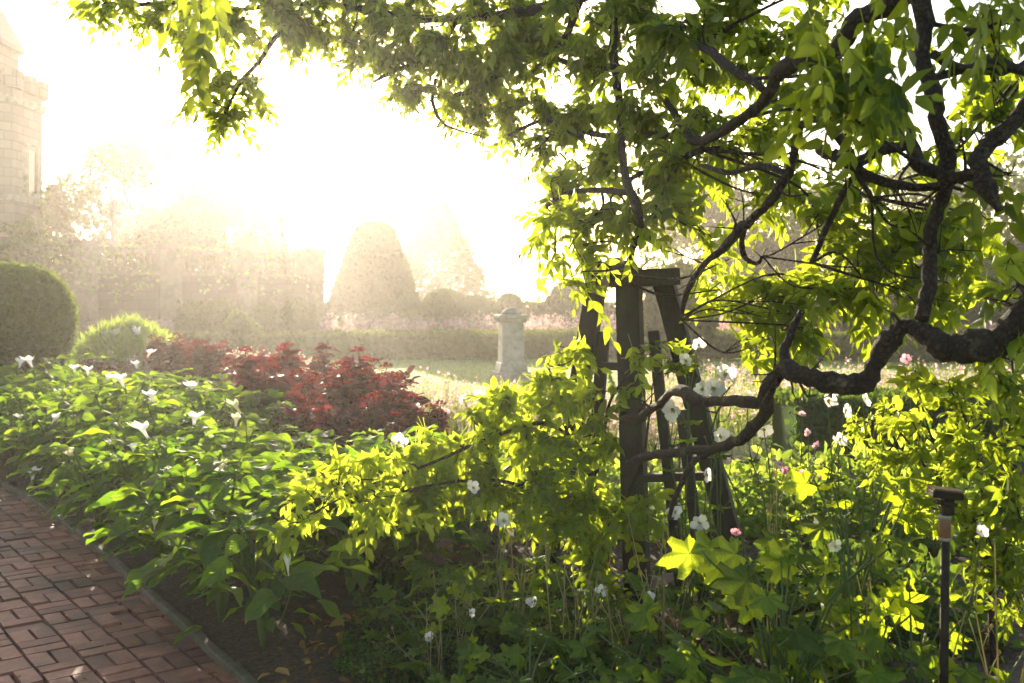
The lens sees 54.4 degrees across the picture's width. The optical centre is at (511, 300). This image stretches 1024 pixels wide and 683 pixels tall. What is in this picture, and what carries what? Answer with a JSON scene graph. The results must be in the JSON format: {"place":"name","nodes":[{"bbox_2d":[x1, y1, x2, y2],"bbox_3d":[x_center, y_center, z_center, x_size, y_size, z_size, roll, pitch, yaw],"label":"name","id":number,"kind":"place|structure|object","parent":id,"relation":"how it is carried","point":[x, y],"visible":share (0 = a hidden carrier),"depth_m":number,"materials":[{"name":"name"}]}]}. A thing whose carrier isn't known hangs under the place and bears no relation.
{"place":"outdoors","nodes":[
{"label":"outdoors","id":0,"kind":"place"},
{"bbox_2d":[0,483,242,682],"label":"brick path","id":1,"kind":"structure","parent":0,"point":[40,573],"depth_m":4.90,"materials":[{"name":"brick"}]},
{"bbox_2d":[0,359,952,618],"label":"ground","id":2,"kind":"structure","parent":0,"point":[739,452],"depth_m":10.84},
{"bbox_2d":[0,6,48,262],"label":"stone tower","id":3,"kind":"structure","parent":2,"relation":"on","point":[23,98],"depth_m":33.53,"materials":[{"name":"stone"}]},
{"bbox_2d":[0,184,52,268],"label":"tower ivy","id":4,"kind":"object","parent":3,"relation":"attached to","point":[28,226],"visible":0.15,"depth_m":33.74,"materials":[{"name":"green plant"}]},
{"bbox_2d":[22,143,40,198],"bbox_3d":[-16.439,-4.410,34.000,0.260,1.800,0.950,0,0,0],"label":"window","id":5,"kind":"structure","parent":3,"relation":"in","point":[30,153],"depth_m":33.92,"materials":[{"name":"glass"}]},
{"bbox_2d":[43,183,79,267],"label":"conifer","id":6,"kind":"object","parent":2,"relation":"on","point":[59,211],"visible":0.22,"depth_m":51.61,"materials":[{"name":"green plant"}]},
{"bbox_2d":[0,480,259,682],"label":"path kerb","id":7,"kind":"structure","parent":2,"relation":"on","point":[218,656],"depth_m":5.04,"materials":[{"name":"stone"}]},
{"bbox_2d":[43,130,255,270],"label":"broadleaf tree","id":8,"kind":"object","parent":2,"relation":"on","point":[134,156],"visible":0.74,"depth_m":56.80,"materials":[{"name":"green plant"}]},
{"bbox_2d":[0,237,326,332],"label":"terrace wall","id":9,"kind":"structure","parent":2,"relation":"on","point":[167,270],"depth_m":35.51,"materials":[{"name":"stone"}]},
{"bbox_2d":[0,237,327,313],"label":"wall creeper","id":10,"kind":"object","parent":9,"relation":"attached to","point":[54,251],"depth_m":34.13,"materials":[{"name":"green plant"}]},
{"bbox_2d":[130,189,295,271],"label":"broadleaf tree","id":11,"kind":"object","parent":2,"relation":"on","point":[257,215],"visible":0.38,"depth_m":57.67,"materials":[{"name":"green plant"}]},
{"bbox_2d":[197,297,241,331],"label":"round shrub","id":12,"kind":"object","parent":2,"relation":"on","point":[213,315],"visible":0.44,"depth_m":29.52,"materials":[{"name":"green plant"}]},
{"bbox_2d":[274,298,319,330],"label":"round shrub","id":13,"kind":"object","parent":2,"relation":"on","point":[297,313],"visible":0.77,"depth_m":30.06,"materials":[{"name":"green plant"}]},
{"bbox_2d":[325,220,420,330],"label":"topiary cone","id":14,"kind":"object","parent":2,"relation":"on","point":[374,275],"visible":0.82,"depth_m":41.73,"materials":[{"name":"green plant"}]},
{"bbox_2d":[83,310,749,331],"bbox_3d":[4.059,1.030,35.045,40.693,1.358,4.724,0,0,0],"label":"border","id":15,"kind":"object","parent":2,"relation":"on","point":[537,324],"visible":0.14,"depth_m":34.27,"materials":[{"name":"pink plant"}]},
{"bbox_2d":[418,288,474,329],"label":"round shrub","id":16,"kind":"object","parent":2,"relation":"on","point":[448,303],"visible":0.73,"depth_m":35.34,"materials":[{"name":"green plant"}]},
{"bbox_2d":[404,198,499,302],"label":"conifer","id":17,"kind":"object","parent":2,"relation":"on","point":[438,220],"visible":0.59,"depth_m":64.76,"materials":[{"name":"green plant"}]},
{"bbox_2d":[1,492,1023,682],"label":"leaf litter","id":18,"kind":"object","parent":2,"relation":"on","point":[347,617],"visible":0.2,"depth_m":4.62,"materials":[{"name":"plant"}]},
{"bbox_2d":[73,327,1023,364],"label":"clipped hedge","id":19,"kind":"object","parent":2,"relation":"on","point":[432,343],"visible":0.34,"depth_m":26.80,"materials":[{"name":"green plant"}]},
{"bbox_2d":[541,277,582,329],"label":"misty shrub","id":20,"kind":"object","parent":2,"relation":"on","point":[552,303],"visible":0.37,"depth_m":43.20,"materials":[{"name":"green plant"}]},
{"bbox_2d":[635,160,820,296],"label":"broadleaf tree","id":21,"kind":"object","parent":2,"relation":"on","point":[717,216],"visible":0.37,"depth_m":50.37,"materials":[{"name":"green plant"}]},
{"bbox_2d":[616,355,1023,452],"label":"border flowers","id":22,"kind":"object","parent":2,"relation":"on","point":[734,410],"visible":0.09,"depth_m":12.46,"materials":[{"name":"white plant"}]},
{"bbox_2d":[895,250,1023,331],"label":"hill bush","id":23,"kind":"object","parent":2,"relation":"on","point":[972,313],"visible":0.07,"depth_m":31.80,"materials":[{"name":"green plant"}]},
{"bbox_2d":[0,410,1023,682],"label":"flower bed soil","id":24,"kind":"structure","parent":0,"point":[234,636],"depth_m":4.87,"materials":[{"name":"soil"}]},
{"bbox_2d":[0,261,79,373],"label":"round shrub","id":25,"kind":"object","parent":24,"relation":"on","point":[39,316],"visible":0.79,"depth_m":12.61,"materials":[{"name":"green plant"}]},
{"bbox_2d":[0,354,90,412],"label":"moonflower plant","id":26,"kind":"object","parent":24,"relation":"on","point":[32,378],"visible":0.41,"depth_m":10.63,"materials":[{"name":"green plant"}]},
{"bbox_2d":[0,384,111,474],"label":"moonflower plant","id":27,"kind":"object","parent":24,"relation":"on","point":[28,395],"visible":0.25,"depth_m":8.65,"materials":[{"name":"green plant"}]},
{"bbox_2d":[1,412,116,487],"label":"moonflower plant","id":28,"kind":"object","parent":24,"relation":"on","point":[11,432],"visible":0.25,"depth_m":8.04,"materials":[{"name":"green plant"}]},
{"bbox_2d":[0,400,132,496],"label":"moonflower plant","id":29,"kind":"object","parent":24,"relation":"on","point":[53,432],"visible":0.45,"depth_m":7.77,"materials":[{"name":"green plant"}]},
{"bbox_2d":[6,428,132,507],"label":"moonflower plant","id":30,"kind":"object","parent":24,"relation":"on","point":[32,469],"visible":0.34,"depth_m":7.21,"materials":[{"name":"green plant"}]},
{"bbox_2d":[26,441,163,541],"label":"moonflower plant","id":31,"kind":"object","parent":24,"relation":"on","point":[80,478],"visible":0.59,"depth_m":6.30,"materials":[{"name":"green plant"}]},
{"bbox_2d":[28,377,167,428],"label":"moonflower plant","id":32,"kind":"object","parent":24,"relation":"on","point":[90,382],"visible":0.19,"depth_m":9.25,"materials":[{"name":"green plant"}]},
{"bbox_2d":[34,371,179,445],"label":"moonflower plant","id":33,"kind":"object","parent":24,"relation":"on","point":[100,412],"visible":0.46,"depth_m":8.49,"materials":[{"name":"green plant"}]},
{"bbox_2d":[66,412,205,493],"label":"moonflower plant","id":34,"kind":"object","parent":24,"relation":"on","point":[99,444],"visible":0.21,"depth_m":7.07,"materials":[{"name":"green plant"}]},
{"bbox_2d":[56,420,237,545],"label":"moonflower plant","id":35,"kind":"object","parent":24,"relation":"on","point":[137,474],"visible":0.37,"depth_m":6.13,"materials":[{"name":"green plant"}]},
{"bbox_2d":[144,332,192,393],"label":"red leaved plant","id":36,"kind":"object","parent":24,"relation":"on","point":[157,361],"visible":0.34,"depth_m":15.31,"materials":[{"name":"red plant"}]},
{"bbox_2d":[99,465,257,585],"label":"moonflower plant","id":37,"kind":"object","parent":24,"relation":"on","point":[127,505],"visible":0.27,"depth_m":5.15,"materials":[{"name":"green plant"}]},
{"bbox_2d":[85,436,297,555],"bbox_3d":[-1.817,1.147,5.676,1.142,0.822,1.197,0,0,-29],"label":"moonflower plant","id":38,"kind":"object","parent":24,"relation":"on","point":[110,499],"visible":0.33,"depth_m":5.48,"materials":[{"name":"green plant"}]},
{"bbox_2d":[125,390,260,459],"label":"moonflower plant","id":39,"kind":"object","parent":24,"relation":"on","point":[179,419],"visible":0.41,"depth_m":7.62,"materials":[{"name":"green plant"}]},
{"bbox_2d":[83,454,333,618],"bbox_3d":[-1.482,1.135,4.920,1.173,0.848,1.008,0,0,-30],"label":"moonflower plant","id":40,"kind":"object","parent":24,"relation":"on","point":[216,485],"visible":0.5,"depth_m":4.77,"materials":[{"name":"green plant"}]},
{"bbox_2d":[184,338,234,410],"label":"red leaved plant","id":41,"kind":"object","parent":24,"relation":"on","point":[203,366],"visible":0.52,"depth_m":13.44,"materials":[{"name":"red plant"}]},
{"bbox_2d":[153,377,280,428],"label":"moonflower plant","id":42,"kind":"object","parent":24,"relation":"on","point":[191,384],"visible":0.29,"depth_m":8.94,"materials":[{"name":"green plant"}]},
{"bbox_2d":[177,373,287,437],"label":"moonflower plant","id":43,"kind":"object","parent":24,"relation":"on","point":[256,399],"visible":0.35,"depth_m":8.76,"materials":[{"name":"green plant"}]},
{"bbox_2d":[122,461,377,646],"bbox_3d":[-1.157,1.176,4.495,1.112,0.763,1.060,0,0,19],"label":"moonflower plant","id":44,"kind":"object","parent":24,"relation":"on","point":[218,564],"visible":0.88,"depth_m":4.32,"materials":[{"name":"green plant"}]},
{"bbox_2d":[176,398,333,524],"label":"moonflower plant","id":45,"kind":"object","parent":24,"relation":"on","point":[243,442],"visible":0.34,"depth_m":6.64,"materials":[{"name":"green plant"}]},
{"bbox_2d":[231,345,311,435],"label":"red leaved plant","id":46,"kind":"object","parent":24,"relation":"on","point":[281,381],"visible":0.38,"depth_m":9.20,"materials":[{"name":"red plant"}]},
{"bbox_2d":[208,433,372,560],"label":"moonflower plant","id":47,"kind":"object","parent":24,"relation":"on","point":[285,438],"visible":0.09,"depth_m":5.97,"materials":[{"name":"green plant"}]},
{"bbox_2d":[266,340,340,381],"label":"red leaved plant","id":48,"kind":"object","parent":24,"relation":"on","point":[317,367],"visible":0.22,"depth_m":10.94,"materials":[{"name":"red plant"}]},
{"bbox_2d":[279,396,349,450],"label":"red leaved plant","id":49,"kind":"object","parent":24,"relation":"on","point":[298,414],"visible":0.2,"depth_m":7.85,"materials":[{"name":"red plant"}]},
{"bbox_2d":[226,452,409,574],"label":"moonflower plant","id":50,"kind":"object","parent":24,"relation":"on","point":[328,539],"visible":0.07,"depth_m":5.38,"materials":[{"name":"green plant"}]},
{"bbox_2d":[283,362,358,436],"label":"red leaved plant","id":51,"kind":"object","parent":24,"relation":"on","point":[311,394],"visible":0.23,"depth_m":8.56,"materials":[{"name":"red plant"}]},
{"bbox_2d":[306,396,372,502],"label":"red leaved plant","id":52,"kind":"object","parent":24,"relation":"on","point":[320,414],"visible":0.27,"depth_m":7.31,"materials":[{"name":"red plant"}]},
{"bbox_2d":[245,424,462,593],"bbox_3d":[-0.849,1.126,5.311,1.202,0.865,1.260,0,0,-13],"label":"moonflower plant","id":53,"kind":"object","parent":24,"relation":"on","point":[333,525],"visible":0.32,"depth_m":5.20,"materials":[{"name":"green plant"}]},
{"bbox_2d":[325,370,408,447],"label":"red leaved plant","id":54,"kind":"object","parent":24,"relation":"on","point":[372,420],"visible":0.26,"depth_m":7.56,"materials":[{"name":"red plant"}]},
{"bbox_2d":[323,360,430,420],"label":"red leaved plant","id":55,"kind":"object","parent":24,"relation":"on","point":[339,393],"visible":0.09,"depth_m":8.29,"materials":[{"name":"red plant"}]},
{"bbox_2d":[340,345,420,400],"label":"red leaved plant","id":56,"kind":"object","parent":24,"relation":"on","point":[358,371],"visible":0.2,"depth_m":9.20,"materials":[{"name":"red plant"}]},
{"bbox_2d":[78,344,684,468],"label":"gaura flowers","id":57,"kind":"object","parent":24,"relation":"on","point":[452,423],"visible":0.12,"depth_m":10.62,"materials":[{"name":"white plant"}]},
{"bbox_2d":[360,387,428,444],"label":"red leaved plant","id":58,"kind":"object","parent":24,"relation":"on","point":[411,415],"visible":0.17,"depth_m":7.78,"materials":[{"name":"red plant"}]},
{"bbox_2d":[322,447,516,584],"bbox_3d":[-0.553,1.203,5.495,1.033,0.709,0.986,0,0,-21],"label":"moonflower plant","id":59,"kind":"object","parent":24,"relation":"on","point":[387,543],"visible":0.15,"depth_m":5.32,"materials":[{"name":"green plant"}]},
{"bbox_2d":[357,545,495,640],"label":"lobed leaf plant","id":60,"kind":"object","parent":24,"relation":"on","point":[423,585],"visible":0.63,"depth_m":4.53,"materials":[{"name":"plant"}]},
{"bbox_2d":[365,566,493,676],"bbox_3d":[-0.371,1.362,4.101,0.485,0.480,0.606,0,0,28],"label":"anemone","id":61,"kind":"object","parent":24,"relation":"on","point":[469,620],"visible":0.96,"depth_m":4.11,"materials":[{"name":"green plant"}]},
{"bbox_2d":[397,634,511,682],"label":"lobed leaf plant","id":62,"kind":"object","parent":24,"relation":"on","point":[438,676],"visible":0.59,"depth_m":3.88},
{"bbox_2d":[255,327,699,629],"bbox_3d":[-0.164,0.865,4.826,1.986,1.476,1.145,0,0,-8],"label":"wisteria bush","id":63,"kind":"object","parent":24,"relation":"on","point":[550,499],"visible":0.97,"depth_m":4.75,"materials":[{"name":"green plant"}]},
{"bbox_2d":[329,547,636,682],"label":"ground cover","id":64,"kind":"object","parent":24,"relation":"on","point":[360,664],"visible":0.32,"depth_m":4.31,"materials":[{"name":"green plant"}]},
{"bbox_2d":[429,480,545,646],"bbox_3d":[-0.117,1.197,4.439,0.497,0.808,0.539,0,0,18],"label":"anemone","id":65,"kind":"object","parent":24,"relation":"on","point":[445,572],"visible":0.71,"depth_m":4.37,"materials":[{"name":"green plant"}]},
{"bbox_2d":[419,565,579,654],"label":"lobed leaf plant","id":66,"kind":"object","parent":24,"relation":"on","point":[535,617],"visible":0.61,"depth_m":4.27,"materials":[{"name":"plant"}]},
{"bbox_2d":[428,633,615,682],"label":"lobed leaf plant","id":67,"kind":"object","parent":24,"relation":"on","point":[563,675],"visible":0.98,"depth_m":3.65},
{"bbox_2d":[52,0,1023,519],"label":"wisteria","id":68,"kind":"object","parent":24,"relation":"on","point":[866,102],"visible":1,"depth_m":4.31,"materials":[{"name":"green plant"}]},
{"bbox_2d":[455,640,629,682],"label":"lobed leaf plant","id":69,"kind":"object","parent":24,"relation":"on","point":[512,653],"visible":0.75,"depth_m":3.75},
{"bbox_2d":[480,589,607,669],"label":"anemone","id":70,"kind":"object","parent":24,"relation":"on","point":[538,643],"visible":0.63,"depth_m":3.99,"materials":[{"name":"green plant"}]},
{"bbox_2d":[544,535,610,667],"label":"seed stalk","id":71,"kind":"object","parent":24,"relation":"on","point":[577,589],"visible":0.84,"depth_m":4.11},
{"bbox_2d":[510,549,649,654],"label":"lobed leaf plant","id":72,"kind":"object","parent":24,"relation":"on","point":[537,593],"visible":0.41,"depth_m":4.35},
{"bbox_2d":[537,632,680,682],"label":"lobed leaf plant","id":73,"kind":"object","parent":24,"relation":"on","point":[576,648],"visible":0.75,"depth_m":3.74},
{"bbox_2d":[558,573,671,673],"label":"anemone","id":74,"kind":"object","parent":24,"relation":"on","point":[625,610],"visible":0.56,"depth_m":4.18,"materials":[{"name":"green plant"}]},
{"bbox_2d":[569,447,714,551],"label":"leafy clump","id":75,"kind":"object","parent":24,"relation":"on","point":[614,470],"visible":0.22,"depth_m":6.47,"materials":[{"name":"green plant"}]},
{"bbox_2d":[541,257,749,623],"bbox_3d":[0.578,0.694,5.131,1.444,1.846,0.439,0,0,43],"label":"timber tripod","id":76,"kind":"object","parent":24,"relation":"on","point":[629,309],"visible":0.27,"depth_m":4.93,"materials":[{"name":"wood"}]},
{"bbox_2d":[581,622,734,682],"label":"lobed leaf plant","id":77,"kind":"object","parent":24,"relation":"on","point":[649,677],"visible":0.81,"depth_m":3.67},
{"bbox_2d":[627,508,694,663],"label":"seed stalk","id":78,"kind":"object","parent":24,"relation":"on","point":[664,602],"visible":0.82,"depth_m":4.18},
{"bbox_2d":[631,467,730,645],"bbox_3d":[0.775,1.161,4.399,0.476,0.881,0.556,0,0,22],"label":"anemone","id":79,"kind":"object","parent":24,"relation":"on","point":[700,522],"visible":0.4,"depth_m":4.27,"materials":[{"name":"green plant"}]},
{"bbox_2d":[635,337,762,633],"bbox_3d":[0.816,0.881,4.584,0.523,1.440,0.552,0,0,-33],"label":"anemone","id":80,"kind":"object","parent":24,"relation":"on","point":[671,411],"visible":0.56,"depth_m":4.46,"materials":[{"name":"green plant"}]},
{"bbox_2d":[651,364,779,653],"bbox_3d":[0.916,0.934,4.354,0.556,1.335,0.546,0,0,40],"label":"anemone","id":81,"kind":"object","parent":24,"relation":"on","point":[713,386],"visible":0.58,"depth_m":4.25,"materials":[{"name":"green plant"}]},
{"bbox_2d":[652,460,808,547],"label":"leafy clump","id":82,"kind":"object","parent":24,"relation":"on","point":[745,491],"visible":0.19,"depth_m":6.39,"materials":[{"name":"green plant"}]},
{"bbox_2d":[613,592,850,682],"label":"lobed leaf plant","id":83,"kind":"object","parent":24,"relation":"on","point":[639,617],"visible":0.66,"depth_m":3.59,"materials":[{"name":"plant"}]},
{"bbox_2d":[707,393,836,630],"bbox_3d":[1.107,1.001,4.519,0.557,1.200,0.584,0,0,-30],"label":"anemone","id":84,"kind":"object","parent":24,"relation":"on","point":[764,433],"visible":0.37,"depth_m":4.39,"materials":[{"name":"green plant"}]},
{"bbox_2d":[655,530,925,682],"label":"lobed leaf plant","id":85,"kind":"object","parent":24,"relation":"on","point":[724,563],"visible":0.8,"depth_m":3.26,"materials":[{"name":"plant"}]},
{"bbox_2d":[701,440,879,544],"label":"leafy clump","id":86,"kind":"object","parent":24,"relation":"on","point":[779,454],"visible":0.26,"depth_m":6.47,"materials":[{"name":"green plant"}]},
{"bbox_2d":[709,527,936,634],"bbox_3d":[1.541,1.393,4.887,1.192,0.532,0.921,0,0,0],"label":"leafy clump","id":87,"kind":"object","parent":24,"relation":"on","point":[819,545],"visible":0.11,"depth_m":4.86,"materials":[{"name":"green plant"}]},
{"bbox_2d":[725,625,938,682],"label":"lobed leaf plant","id":88,"kind":"object","parent":24,"relation":"on","point":[927,662],"visible":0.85,"depth_m":3.08,"materials":[{"name":"plant"}]},
{"bbox_2d":[772,530,892,682],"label":"anemone","id":89,"kind":"object","parent":24,"relation":"on","point":[842,604],"visible":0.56,"depth_m":3.21,"materials":[{"name":"green plant"}]},
{"bbox_2d":[781,394,891,624],"bbox_3d":[1.425,0.991,4.321,0.514,1.219,0.506,0,0,0],"label":"anemone","id":90,"kind":"object","parent":24,"relation":"on","point":[840,439],"visible":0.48,"depth_m":4.17,"materials":[{"name":"green plant"}]},
{"bbox_2d":[753,468,938,682],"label":"lobed leaf plant","id":91,"kind":"object","parent":24,"relation":"on","point":[915,484],"visible":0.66,"depth_m":3.60,"materials":[{"name":"plant"}]},
{"bbox_2d":[766,438,967,557],"bbox_3d":[2.255,1.269,6.377,1.260,0.779,1.096,0,0,0],"label":"leafy clump","id":92,"kind":"object","parent":24,"relation":"on","point":[858,453],"visible":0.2,"depth_m":6.26,"materials":[{"name":"green plant"}]},
{"bbox_2d":[812,393,922,662],"bbox_3d":[1.486,0.980,4.256,0.292,1.243,0.605,0,0,-15],"label":"anemone","id":93,"kind":"object","parent":24,"relation":"on","point":[867,401],"visible":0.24,"depth_m":4.13,"materials":[{"name":"green plant"}]},
{"bbox_2d":[763,384,1023,464],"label":"green mound hedge","id":94,"kind":"object","parent":24,"relation":"on","point":[786,435],"visible":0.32,"depth_m":9.44,"materials":[{"name":"green plant"}]},
{"bbox_2d":[779,543,1023,663],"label":"leafy clump","id":95,"kind":"object","parent":24,"relation":"on","point":[928,583],"visible":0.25,"depth_m":4.47,"materials":[{"name":"green plant"}]},
{"bbox_2d":[787,568,1022,682],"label":"lobed leaf plant","id":96,"kind":"object","parent":24,"relation":"on","point":[870,643],"visible":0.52,"depth_m":3.31,"materials":[{"name":"plant"}]},
{"bbox_2d":[827,419,1023,564],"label":"leafy clump","id":97,"kind":"object","parent":24,"relation":"on","point":[853,530],"visible":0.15,"depth_m":6.07,"materials":[{"name":"green plant"}]},
{"bbox_2d":[832,343,1023,675],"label":"leafy shrub","id":98,"kind":"object","parent":24,"relation":"on","point":[992,515],"visible":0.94,"depth_m":3.62,"materials":[{"name":"green plant"}]},
{"bbox_2d":[926,485,964,682],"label":"garden stake","id":99,"kind":"object","parent":24,"relation":"on","point":[947,496],"visible":1,"depth_m":2.99,"materials":[{"name":"metal"}]},
{"bbox_2d":[898,525,992,668],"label":"anemone","id":100,"kind":"object","parent":24,"relation":"on","point":[982,531],"visible":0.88,"depth_m":3.04,"materials":[{"name":"green plant"}]},
{"bbox_2d":[0,0,1023,306],"label":"sky","id":101,"kind":"structure","parent":0,"point":[336,163],"materials":[{"name":"white"}]},
{"bbox_2d":[133,357,1023,415],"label":"lawn","id":102,"kind":"structure","parent":0,"point":[529,365],"depth_m":23.00,"materials":[{"name":"plant"}]},
{"bbox_2d":[69,311,184,380],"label":"feathery shrub","id":103,"kind":"object","parent":102,"relation":"on","point":[122,339],"visible":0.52,"depth_m":17.55,"materials":[{"name":"green plant"}]},
{"bbox_2d":[217,310,261,355],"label":"dark shrub","id":104,"kind":"object","parent":102,"relation":"on","point":[239,329],"visible":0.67,"depth_m":24.71,"materials":[{"name":"green plant"}]},
{"bbox_2d":[490,307,531,381],"bbox_3d":[-0.018,0.868,20.000,0.720,1.465,0.720,0,0,-12],"label":"stone pedestal","id":105,"kind":"object","parent":102,"relation":"on","point":[511,364],"visible":0.95,"depth_m":19.77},
{"bbox_2d":[643,257,719,364],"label":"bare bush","id":106,"kind":"object","parent":102,"relation":"on","point":[652,320],"visible":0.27,"depth_m":23.52,"materials":[{"name":"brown plant"}]},
{"label":"gravel walk","id":107,"kind":"structure","parent":0,"visible":0},
{"bbox_2d":[862,150,1023,269],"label":"broadleaf tree","id":108,"kind":"object","parent":107,"relation":"on","point":[1014,184],"visible":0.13,"depth_m":46.56,"materials":[{"name":"green plant"}]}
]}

